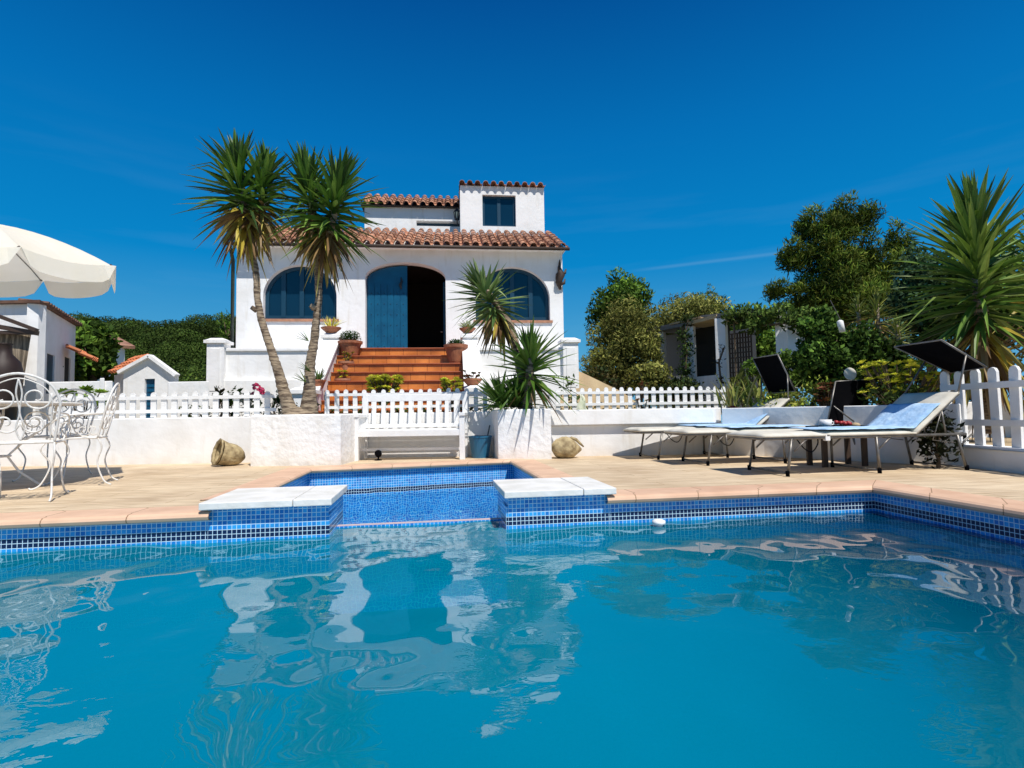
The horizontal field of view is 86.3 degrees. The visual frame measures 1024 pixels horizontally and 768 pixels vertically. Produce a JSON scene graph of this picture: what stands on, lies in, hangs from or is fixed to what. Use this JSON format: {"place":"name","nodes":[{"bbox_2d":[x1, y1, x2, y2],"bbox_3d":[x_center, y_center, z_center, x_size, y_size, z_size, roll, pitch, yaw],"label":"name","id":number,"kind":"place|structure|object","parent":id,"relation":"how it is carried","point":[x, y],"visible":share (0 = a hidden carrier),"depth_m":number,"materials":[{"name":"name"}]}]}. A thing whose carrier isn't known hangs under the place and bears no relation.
{"place":"outdoors","nodes":[
{"label":"outdoors","id":0,"kind":"place"},
{"bbox_2d":[213,308,235,347],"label":"palm bush","id":1,"kind":"object","parent":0,"point":[225,334],"visible":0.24,"depth_m":15.04,"materials":[{"name":"green plant"}]},
{"bbox_2d":[282,464,532,523],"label":"alcove wall","id":2,"kind":"structure","parent":0,"point":[420,494],"depth_m":6.91,"materials":[{"name":"blue tile"}]},
{"bbox_2d":[0,578,1023,767],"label":"pool floor","id":3,"kind":"structure","parent":0,"point":[867,673],"depth_m":2.68,"materials":[{"name":"tile"}]},
{"bbox_2d":[199,485,347,622],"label":"pool pier","id":4,"kind":"structure","parent":3,"relation":"on","point":[268,553],"depth_m":3.66,"materials":[{"name":"blue tile"}]},
{"bbox_2d":[493,477,615,602],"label":"pool pier","id":5,"kind":"structure","parent":3,"relation":"on","point":[559,532],"depth_m":3.96,"materials":[{"name":"blue tile"}]},
{"bbox_2d":[0,493,1023,636],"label":"pool wall","id":6,"kind":"structure","parent":0,"point":[65,579],"depth_m":4.03,"materials":[{"name":"blue tile"}]},
{"bbox_2d":[0,454,1023,512],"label":"pool deck","id":7,"kind":"structure","parent":0,"point":[150,485],"depth_m":5.28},
{"bbox_2d":[0,372,69,501],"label":"garden chair","id":8,"kind":"object","parent":7,"relation":"on","point":[58,430],"visible":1,"depth_m":4.22,"materials":[{"name":"white metal"}]},
{"bbox_2d":[0,401,82,485],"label":"garden table","id":9,"kind":"object","parent":7,"relation":"on","point":[3,404],"visible":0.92,"depth_m":5.17,"materials":[{"name":"white metal"}]},
{"bbox_2d":[12,388,96,481],"bbox_3d":[-4.994,0.531,5.996,0.512,0.995,0.626,0,-3,-10],"label":"garden chair","id":10,"kind":"object","parent":7,"relation":"on","point":[47,435],"visible":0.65,"depth_m":6.19,"materials":[{"name":"white metal"}]},
{"bbox_2d":[0,224,115,297],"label":"parasol","id":11,"kind":"object","parent":7,"relation":"on","point":[60,269],"visible":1,"depth_m":5.24,"materials":[{"name":"beige fabric"}]},
{"bbox_2d":[28,383,119,489],"bbox_3d":[-4.182,0.478,5.271,0.626,0.995,0.512,1,-4,-28],"label":"garden chair","id":12,"kind":"object","parent":7,"relation":"on","point":[106,421],"visible":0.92,"depth_m":5.29,"materials":[{"name":"white metal"}]},
{"bbox_2d":[0,506,211,528],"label":"pool coping","id":13,"kind":"object","parent":7,"relation":"on","point":[15,520],"visible":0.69,"depth_m":3.53,"materials":[{"name":"stone"}]},
{"bbox_2d":[0,416,250,466],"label":"retaining wall","id":14,"kind":"structure","parent":7,"relation":"on","point":[185,440],"depth_m":7.59,"materials":[{"name":"white paint"}]},
{"bbox_2d":[56,391,275,418],"bbox_3d":[-4.941,0.300,7.821,3.111,0.373,0.045,-1,-3,-1],"label":"picket fence","id":15,"kind":"object","parent":14,"relation":"on","point":[174,410],"visible":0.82,"depth_m":7.82,"materials":[{"name":"white paint"}]},
{"bbox_2d":[211,438,244,465],"bbox_3d":[-3.730,0.899,7.173,0.389,0.387,0.400,-3,-4,37],"label":"pot","id":16,"kind":"object","parent":7,"relation":"on","point":[225,453],"visible":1,"depth_m":7.08,"materials":[{"name":"beige ceramic"}]},
{"bbox_2d":[251,414,365,465],"bbox_3d":[-2.743,0.771,7.522,1.210,0.705,1.100,-1,-3,0],"label":"planter","id":17,"kind":"object","parent":7,"relation":"on","point":[303,440],"visible":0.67,"depth_m":6.99,"materials":[{"name":"paint"}]},
{"bbox_2d":[172,128,393,414],"bbox_3d":[-3.109,-1.567,7.579,3.024,4.156,1.692,-1,-3,0],"label":"yucca","id":18,"kind":"object","parent":17,"relation":"in","point":[247,226],"visible":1,"depth_m":7.52,"materials":[{"name":"green plant"}]},
{"bbox_2d":[200,459,573,500],"bbox_3d":[-1.054,0.976,5.846,3.090,0.060,3.216,0,-3,-9],"label":"pool coping","id":19,"kind":"object","parent":7,"relation":"on","point":[533,468],"visible":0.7,"depth_m":6.54,"materials":[{"name":"stone"}]},
{"bbox_2d":[354,391,467,460],"bbox_3d":[-1.426,0.588,7.811,1.555,0.964,0.600,-1,-3,0],"label":"garden bench","id":20,"kind":"object","parent":7,"relation":"on","point":[461,431],"visible":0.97,"depth_m":8.00,"materials":[{"name":"white paint"}]},
{"bbox_2d":[356,411,491,457],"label":"bench wall","id":21,"kind":"structure","parent":7,"relation":"on","point":[479,423],"depth_m":8.09,"materials":[{"name":"white paint"}]},
{"bbox_2d":[325,387,486,413],"bbox_3d":[-1.585,0.252,8.291,2.477,0.374,0.042,-1,-3,-3],"label":"picket fence","id":22,"kind":"object","parent":21,"relation":"on","point":[345,407],"visible":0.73,"depth_m":8.27,"materials":[{"name":"white paint"}]},
{"bbox_2d":[468,425,491,457],"bbox_3d":[-0.457,0.823,7.827,0.344,0.462,0.344,-1,-3,0],"label":"bucket","id":23,"kind":"object","parent":7,"relation":"on","point":[480,446],"visible":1,"depth_m":7.70,"materials":[{"name":"plastic"}]},
{"bbox_2d":[491,409,551,458],"bbox_3d":[0.112,0.727,7.782,0.840,0.730,0.780,-1,-3,0],"label":"planter","id":24,"kind":"object","parent":7,"relation":"on","point":[517,434],"visible":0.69,"depth_m":7.42,"materials":[{"name":"paint"}]},
{"bbox_2d":[441,258,584,422],"bbox_3d":[0.018,-0.486,7.764,2.079,2.694,1.541,-1,-3,0],"label":"yucca","id":25,"kind":"object","parent":24,"relation":"in","point":[522,385],"visible":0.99,"depth_m":7.69,"materials":[{"name":"green plant"}]},
{"bbox_2d":[551,436,583,458],"bbox_3d":[0.766,0.879,7.505,0.469,0.318,0.332,-1,-3,0],"label":"clay pot","id":26,"kind":"object","parent":7,"relation":"on","point":[566,447],"visible":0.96,"depth_m":7.40,"materials":[{"name":"beige ceramic"}]},
{"bbox_2d":[551,408,722,456],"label":"retaining wall","id":27,"kind":"structure","parent":7,"relation":"on","point":[599,432],"depth_m":7.78,"materials":[{"name":"white paint"}]},
{"bbox_2d":[623,354,795,459],"bbox_3d":[2.695,0.295,7.483,2.250,1.378,0.689,0,-3,-8],"label":"sun lounger","id":28,"kind":"object","parent":7,"relation":"on","point":[773,373],"visible":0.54,"depth_m":7.49,"materials":[{"name":"grey metal"}]},
{"bbox_2d":[682,414,766,425],"bbox_3d":[2.911,0.450,7.489,1.095,0.236,0.600,0,-3,-8],"label":"towel","id":29,"kind":"object","parent":28,"relation":"on","point":[755,421],"visible":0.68,"depth_m":7.28,"materials":[{"name":"blue fabric"}]},
{"bbox_2d":[663,379,869,465],"bbox_3d":[3.210,0.438,6.632,2.613,0.984,0.659,0,-3,-8],"label":"sun lounger","id":30,"kind":"object","parent":7,"relation":"on","point":[842,393],"visible":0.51,"depth_m":6.45,"materials":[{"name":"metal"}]},
{"bbox_2d":[705,424,810,427],"bbox_3d":[2.967,0.505,6.594,1.040,0.027,0.600,0,-3,-8],"label":"towel","id":31,"kind":"object","parent":30,"relation":"on","point":[769,425],"visible":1,"depth_m":6.39,"materials":[{"name":"blue fabric"}]},
{"bbox_2d":[606,480,1023,518],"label":"pool coping","id":32,"kind":"object","parent":7,"relation":"on","point":[998,506],"visible":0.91,"depth_m":4.11,"materials":[{"name":"stone"}]},
{"bbox_2d":[803,429,868,467],"bbox_3d":[3.531,0.688,5.948,0.550,0.400,0.300,0,-3,-8],"label":"side table","id":33,"kind":"object","parent":7,"relation":"on","point":[847,451],"visible":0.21,"depth_m":5.86,"materials":[{"name":"black"}]},
{"bbox_2d":[722,404,966,465],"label":"corner wall","id":34,"kind":"structure","parent":7,"relation":"on","point":[892,450],"depth_m":6.68,"materials":[{"name":"white paint"}]},
{"bbox_2d":[726,339,986,476],"bbox_3d":[3.550,0.213,5.497,2.610,1.299,0.730,0,-3,-8],"label":"sun lounger","id":35,"kind":"object","parent":7,"relation":"on","point":[945,355],"visible":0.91,"depth_m":5.34,"materials":[{"name":"metal"}]},
{"bbox_2d":[787,403,940,429],"bbox_3d":[3.533,0.328,5.525,1.222,0.248,0.600,0,-3,-8],"label":"towel","id":36,"kind":"object","parent":35,"relation":"on","point":[895,416],"visible":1,"depth_m":5.50,"materials":[{"name":"blue fabric"}]},
{"bbox_2d":[911,409,968,468],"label":"dark shrub","id":37,"kind":"object","parent":7,"relation":"on","point":[938,449],"visible":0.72,"depth_m":5.49,"materials":[{"name":"green plant"}]},
{"bbox_2d":[959,444,1023,473],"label":"fence base wall","id":38,"kind":"structure","parent":7,"relation":"on","point":[1007,459],"depth_m":5.24,"materials":[{"name":"white paint"}]},
{"bbox_2d":[940,365,1023,447],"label":"picket fence","id":39,"kind":"object","parent":38,"relation":"on","point":[994,384],"visible":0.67,"depth_m":5.35,"materials":[{"name":"white paint"}]},
{"bbox_2d":[0,0,1023,421],"label":"sky","id":40,"kind":"structure","parent":0,"point":[677,145],"materials":[{"name":"blue"}]},
{"bbox_2d":[560,372,635,409],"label":"sandy slope","id":41,"kind":"structure","parent":0,"point":[587,381],"depth_m":12.78,"materials":[{"name":"beige sand"}]},
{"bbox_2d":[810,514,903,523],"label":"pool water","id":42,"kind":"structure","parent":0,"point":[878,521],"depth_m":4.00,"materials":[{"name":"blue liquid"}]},
{"bbox_2d":[652,519,665,532],"bbox_3d":[1.055,1.019,3.924,0.096,0.098,0.094,-1,-3,0],"label":"chlorine float","id":43,"kind":"object","parent":42,"relation":"on","point":[658,526],"visible":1,"depth_m":3.90,"materials":[{"name":"white paint"}]},
{"bbox_2d":[963,437,1016,451],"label":"side patio","id":44,"kind":"structure","parent":0,"point":[1008,442],"depth_m":6.42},
{"bbox_2d":[869,165,1023,442],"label":"yucca","id":45,"kind":"object","parent":44,"relation":"on","point":[974,248],"visible":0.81,"depth_m":6.34,"materials":[{"name":"green plant"}]},
{"bbox_2d":[951,401,1023,437],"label":"patio wall","id":46,"kind":"structure","parent":44,"relation":"on","point":[1005,415],"depth_m":7.30,"materials":[{"name":"white paint"}]},
{"bbox_2d":[992,214,1023,418],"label":"yucca","id":47,"kind":"object","parent":44,"relation":"on","point":[1020,244],"visible":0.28,"depth_m":7.22,"materials":[{"name":"green plant"}]},
{"label":"ground","id":48,"kind":"structure","parent":0,"visible":0},
{"bbox_2d":[0,343,23,419],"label":"chimenea","id":49,"kind":"object","parent":48,"relation":"on","point":[10,362],"visible":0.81,"depth_m":8.16,"materials":[{"name":"ceramic"}]},
{"bbox_2d":[0,315,39,400],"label":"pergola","id":50,"kind":"object","parent":48,"relation":"on","point":[18,338],"visible":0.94,"depth_m":8.59,"materials":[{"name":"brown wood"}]},
{"bbox_2d":[0,298,98,419],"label":"outbuilding","id":51,"kind":"structure","parent":48,"relation":"on","point":[53,349],"depth_m":9.20,"materials":[{"name":"white paint"}]},
{"bbox_2d":[46,354,52,393],"bbox_3d":[-8.241,-0.175,9.714,0.221,0.708,0.426,-1,-3,0],"label":"window","id":52,"kind":"structure","parent":51,"relation":"in","point":[49,374],"depth_m":9.75,"materials":[{"name":"glass"}]},
{"bbox_2d":[48,378,112,419],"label":"boundary wall","id":53,"kind":"structure","parent":48,"relation":"on","point":[103,384],"depth_m":8.92,"materials":[{"name":"white paint"}]},
{"bbox_2d":[57,385,109,418],"bbox_3d":[-6.532,0.297,8.291,0.987,0.607,0.583,-1,-3,0],"label":"aeonium","id":54,"kind":"object","parent":48,"relation":"on","point":[87,388],"visible":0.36,"depth_m":8.24,"materials":[{"name":"green plant"}]},
{"bbox_2d":[74,317,122,381],"bbox_3d":[-9.237,-0.316,12.053,1.226,2.362,1.112,-1,-3,0],"label":"round tree","id":55,"kind":"object","parent":48,"relation":"on","point":[100,341],"visible":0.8,"depth_m":11.91,"materials":[{"name":"green plant"}]},
{"bbox_2d":[97,337,134,392],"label":"outbuilding","id":56,"kind":"structure","parent":48,"relation":"on","point":[121,353],"depth_m":14.86,"materials":[{"name":"white paint"}]},
{"bbox_2d":[107,354,179,418],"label":"garden shed","id":57,"kind":"structure","parent":48,"relation":"on","point":[147,374],"depth_m":10.63,"materials":[{"name":"white paint"}]},
{"bbox_2d":[146,379,154,417],"bbox_3d":[-7.041,0.357,10.665,0.198,0.911,0.045,-1,-3,0],"label":"door","id":58,"kind":"structure","parent":57,"relation":"in","point":[150,387],"depth_m":10.66,"materials":[{"name":"blue paint"}]},
{"bbox_2d":[167,381,208,417],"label":"boundary wall","id":59,"kind":"structure","parent":48,"relation":"on","point":[189,388],"depth_m":10.21,"materials":[{"name":"white paint"}]},
{"bbox_2d":[173,364,205,381],"bbox_3d":[-30.807,0.557,41.482,27.123,5.273,51.146,0,-3,-23],"label":"scrub wood","id":60,"kind":"object","parent":48,"relation":"on","point":[192,378],"visible":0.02,"depth_m":29.08,"materials":[{"name":"green plant"}]},
{"bbox_2d":[365,374,403,404],"bbox_3d":[-2.149,0.118,9.208,0.727,0.593,0.562,-1,-3,0],"label":"aeonium","id":61,"kind":"object","parent":48,"relation":"on","point":[379,383],"visible":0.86,"depth_m":9.10,"materials":[{"name":"green plant"}]},
{"bbox_2d":[203,333,580,416],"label":"terrace","id":62,"kind":"structure","parent":48,"relation":"on","point":[228,367],"depth_m":12.09,"materials":[{"name":"white paint"}]},
{"bbox_2d":[304,366,326,388],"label":"potted plant","id":63,"kind":"object","parent":62,"relation":"on","point":[319,381],"visible":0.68,"depth_m":10.55,"materials":[{"name":"ceramic"}]},
{"bbox_2d":[321,315,346,332],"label":"potted plant","id":64,"kind":"object","parent":62,"relation":"on","point":[329,328],"visible":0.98,"depth_m":12.33,"materials":[{"name":"ceramic"}]},
{"bbox_2d":[338,351,353,369],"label":"potted plant","id":65,"kind":"object","parent":62,"relation":"on","point":[347,358],"visible":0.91,"depth_m":11.87,"materials":[{"name":"orange plant"}]},
{"bbox_2d":[337,331,362,355],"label":"potted plant","id":66,"kind":"object","parent":62,"relation":"on","point":[348,343],"visible":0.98,"depth_m":12.16,"materials":[{"name":"orange plant"}]},
{"bbox_2d":[444,339,467,362],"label":"potted plant","id":67,"kind":"object","parent":62,"relation":"on","point":[455,348],"visible":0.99,"depth_m":12.08,"materials":[{"name":"orange plant"}]},
{"bbox_2d":[461,370,481,385],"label":"potted plant","id":68,"kind":"object","parent":62,"relation":"on","point":[468,381],"visible":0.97,"depth_m":10.45,"materials":[{"name":"orange plant"}]},
{"bbox_2d":[227,180,569,347],"bbox_3d":[-3.109,-2.679,17.195,8.570,7.556,6.935,-1,-3,-6],"label":"villa","id":69,"kind":"object","parent":48,"relation":"on","point":[397,296],"visible":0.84,"depth_m":14.39,"materials":[{"name":"white paint"}]},
{"bbox_2d":[265,267,338,321],"bbox_3d":[-5.394,-2.304,13.964,1.923,1.455,0.280,-1,-3,-6],"label":"window","id":70,"kind":"structure","parent":69,"relation":"in","point":[286,300],"depth_m":14.04,"materials":[{"name":"blue glass"}]},
{"bbox_2d":[367,266,407,347],"bbox_3d":[-3.261,-1.925,14.287,1.027,2.380,0.152,-1,-3,-6],"label":"door","id":71,"kind":"structure","parent":69,"relation":"in","point":[387,310],"depth_m":14.29,"materials":[{"name":"blue paint"}]},
{"bbox_2d":[482,196,515,226],"bbox_3d":[-0.401,-5.226,16.633,1.009,0.963,0.050,-1,-3,-6],"label":"window","id":72,"kind":"structure","parent":69,"relation":"in","point":[497,211],"depth_m":16.62,"materials":[{"name":"blue glass"}]},
{"bbox_2d":[474,269,552,322],"bbox_3d":[0.014,-2.357,14.547,2.097,1.495,0.280,-1,-3,-6],"label":"window","id":73,"kind":"structure","parent":69,"relation":"in","point":[537,302],"depth_m":14.68,"materials":[{"name":"blue glass"}]},
{"bbox_2d":[555,260,566,289],"bbox_3d":[1.294,-2.918,14.521,0.289,0.812,0.185,-2,-3,21],"label":"wall ornament","id":74,"kind":"object","parent":69,"relation":"attached to","point":[560,275],"depth_m":14.49,"materials":[{"name":"grey wood"}]},
{"bbox_2d":[178,399,721,416],"bbox_3d":[-0.774,0.410,8.917,9.134,0.389,1.253,0,-3,-8],"label":"ground cover","id":75,"kind":"object","parent":48,"relation":"on","point":[360,410],"visible":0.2,"depth_m":8.70,"materials":[{"name":"green plant"}]},
{"bbox_2d":[439,376,463,403],"bbox_3d":[-1.036,0.127,9.414,0.470,0.542,0.531,-1,-3,0],"label":"aeonium","id":76,"kind":"object","parent":48,"relation":"on","point":[446,383],"visible":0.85,"depth_m":9.28,"materials":[{"name":"green plant"}]},
{"bbox_2d":[582,364,632,394],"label":"shrub","id":77,"kind":"object","parent":48,"relation":"on","point":[603,376],"visible":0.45,"depth_m":13.91,"materials":[{"name":"green plant"}]},
{"bbox_2d":[583,266,655,335],"bbox_3d":[4.349,-1.835,22.124,2.939,6.057,2.404,-1,-3,0],"label":"pine tree","id":78,"kind":"object","parent":48,"relation":"on","point":[622,285],"visible":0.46,"depth_m":21.88,"materials":[{"name":"green plant"}]},
{"bbox_2d":[579,293,664,395],"bbox_3d":[3.175,-0.814,15.562,2.244,3.364,1.968,1,-3,-27],"label":"olive tree","id":79,"kind":"object","parent":48,"relation":"on","point":[624,340],"visible":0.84,"depth_m":15.19,"materials":[{"name":"green plant"}]},
{"bbox_2d":[532,386,725,409],"bbox_3d":[1.869,0.263,8.864,3.370,0.434,0.047,-1,-3,-4],"label":"picket fence","id":80,"kind":"object","parent":48,"relation":"on","point":[692,391],"visible":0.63,"depth_m":8.87,"materials":[{"name":"white paint"}]},
{"bbox_2d":[619,358,673,408],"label":"shrub","id":81,"kind":"object","parent":48,"relation":"on","point":[653,373],"visible":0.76,"depth_m":13.54,"materials":[{"name":"green plant"}]},
{"bbox_2d":[648,376,705,406],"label":"shrub","id":82,"kind":"object","parent":48,"relation":"on","point":[680,385],"visible":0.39,"depth_m":13.24,"materials":[{"name":"green plant"}]},
{"bbox_2d":[674,313,697,407],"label":"climbing vine","id":83,"kind":"object","parent":48,"relation":"on","point":[686,369],"visible":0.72,"depth_m":14.93,"materials":[{"name":"green plant"}]},
{"bbox_2d":[641,291,740,359],"bbox_3d":[6.258,-1.154,19.092,4.157,4.298,3.107,-1,-3,0],"label":"climbing vine","id":84,"kind":"object","parent":48,"relation":"on","point":[677,310],"visible":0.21,"depth_m":18.21,"materials":[{"name":"green plant"}]},
{"bbox_2d":[712,344,725,412],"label":"climbing vine","id":85,"kind":"object","parent":48,"relation":"on","point":[719,366],"visible":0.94,"depth_m":13.62,"materials":[{"name":"green plant"}]},
{"bbox_2d":[647,308,804,414],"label":"house","id":86,"kind":"structure","parent":48,"relation":"on","point":[711,332],"depth_m":15.05,"materials":[{"name":"white paint"}]},
{"bbox_2d":[696,344,709,376],"bbox_3d":[5.580,-0.137,15.325,0.900,2.000,0.050,-3,-4,29],"label":"dark doorway","id":87,"kind":"structure","parent":86,"relation":"in","point":[702,352],"depth_m":15.43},
{"bbox_2d":[728,301,775,391],"bbox_3d":[7.628,-0.835,17.036,3.249,3.399,2.434,-3,-4,30],"label":"leafy tree","id":88,"kind":"object","parent":48,"relation":"on","point":[766,343],"visible":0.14,"depth_m":16.31,"materials":[{"name":"green plant"}]},
{"bbox_2d":[704,367,801,407],"bbox_3d":[3.635,0.063,8.204,1.418,0.703,0.718,-1,-3,0],"label":"sword plant","id":89,"kind":"object","parent":48,"relation":"on","point":[741,388],"visible":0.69,"depth_m":8.19,"materials":[{"name":"green plant"}]},
{"bbox_2d":[720,299,822,383],"bbox_3d":[6.001,-0.683,12.492,1.000,2.649,2.416,2,-4,-41],"label":"climbing vine","id":90,"kind":"object","parent":48,"relation":"on","point":[759,319],"visible":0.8,"depth_m":12.64,"materials":[{"name":"green plant"}]},
{"bbox_2d":[740,348,808,396],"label":"shrub","id":91,"kind":"object","parent":48,"relation":"on","point":[787,361],"visible":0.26,"depth_m":10.83,"materials":[{"name":"green plant"}]},
{"bbox_2d":[752,389,816,407],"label":"bed shrub","id":92,"kind":"object","parent":48,"relation":"on","point":[791,403],"visible":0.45,"depth_m":7.49,"materials":[{"name":"green plant"}]},
{"bbox_2d":[763,375,835,406],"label":"bed shrub","id":93,"kind":"object","parent":48,"relation":"on","point":[805,386],"visible":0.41,"depth_m":7.89,"materials":[{"name":"green plant"}]},
{"bbox_2d":[786,384,823,406],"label":"bed shrub","id":94,"kind":"object","parent":48,"relation":"on","point":[812,403],"visible":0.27,"depth_m":7.68,"materials":[{"name":"green plant"}]},
{"bbox_2d":[813,381,833,405],"bbox_3d":[4.362,0.253,7.515,0.398,0.583,0.651,-3,-4,31],"label":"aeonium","id":95,"kind":"object","parent":48,"relation":"on","point":[825,390],"visible":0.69,"depth_m":7.38,"materials":[{"name":"green plant"}]},
{"bbox_2d":[759,188,920,331],"bbox_3d":[13.051,-3.233,21.447,5.877,8.503,4.727,-3,-4,34],"label":"pine tree","id":96,"kind":"object","parent":48,"relation":"on","point":[844,271],"visible":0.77,"depth_m":20.82,"materials":[{"name":"green plant"}]},
{"bbox_2d":[843,293,874,404],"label":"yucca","id":97,"kind":"object","parent":48,"relation":"on","point":[857,307],"visible":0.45,"depth_m":10.56,"materials":[{"name":"green plant"}]},
{"bbox_2d":[858,290,898,397],"bbox_3d":[6.984,-0.674,10.353,0.644,2.293,0.664,0,-3,-18],"label":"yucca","id":98,"kind":"object","parent":48,"relation":"on","point":[876,310],"visible":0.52,"depth_m":10.35,"materials":[{"name":"green plant"}]},
{"bbox_2d":[790,304,971,401],"bbox_3d":[6.591,-0.480,9.544,3.327,1.909,1.401,-1,-3,0],"label":"ivy bush","id":99,"kind":"object","parent":48,"relation":"on","point":[825,347],"visible":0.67,"depth_m":9.30,"materials":[{"name":"green plant"}]},
{"bbox_2d":[829,382,940,404],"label":"bed shrub","id":100,"kind":"object","parent":48,"relation":"on","point":[894,397],"visible":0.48,"depth_m":6.46,"materials":[{"name":"green plant"}]},
{"bbox_2d":[856,359,940,404],"bbox_3d":[4.790,0.069,6.705,1.308,0.787,0.548,-1,-3,0],"label":"aeonium","id":101,"kind":"object","parent":48,"relation":"on","point":[911,368],"visible":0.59,"depth_m":6.60,"materials":[{"name":"green plant"}]},
{"bbox_2d":[879,313,918,359],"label":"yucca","id":102,"kind":"object","parent":48,"relation":"on","point":[897,332],"visible":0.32,"depth_m":10.03,"materials":[{"name":"green plant"}]},
{"bbox_2d":[845,241,961,371],"bbox_3d":[9.529,-1.471,13.075,3.222,4.184,1.811,-1,-3,0],"label":"leafy tree","id":103,"kind":"object","parent":48,"relation":"on","point":[897,296],"visible":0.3,"depth_m":12.99,"materials":[{"name":"green plant"}]},
{"bbox_2d":[921,228,1023,389],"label":"leafy tree","id":104,"kind":"object","parent":48,"relation":"on","point":[999,334],"visible":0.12,"depth_m":11.92,"materials":[{"name":"green plant"}]},
{"label":"alcove floor","id":105,"kind":"structure","parent":0,"visible":0},
{"bbox_2d":[337,518,500,526],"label":"spill sill","id":106,"kind":"structure","parent":105,"relation":"on","point":[417,522],"depth_m":4.14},
{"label":"hill","id":107,"kind":"structure","parent":0,"visible":0},
{"bbox_2d":[69,311,235,376],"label":"hill forest","id":108,"kind":"object","parent":107,"relation":"on","point":[172,344],"visible":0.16,"depth_m":103.18,"materials":[{"name":"green plant"}]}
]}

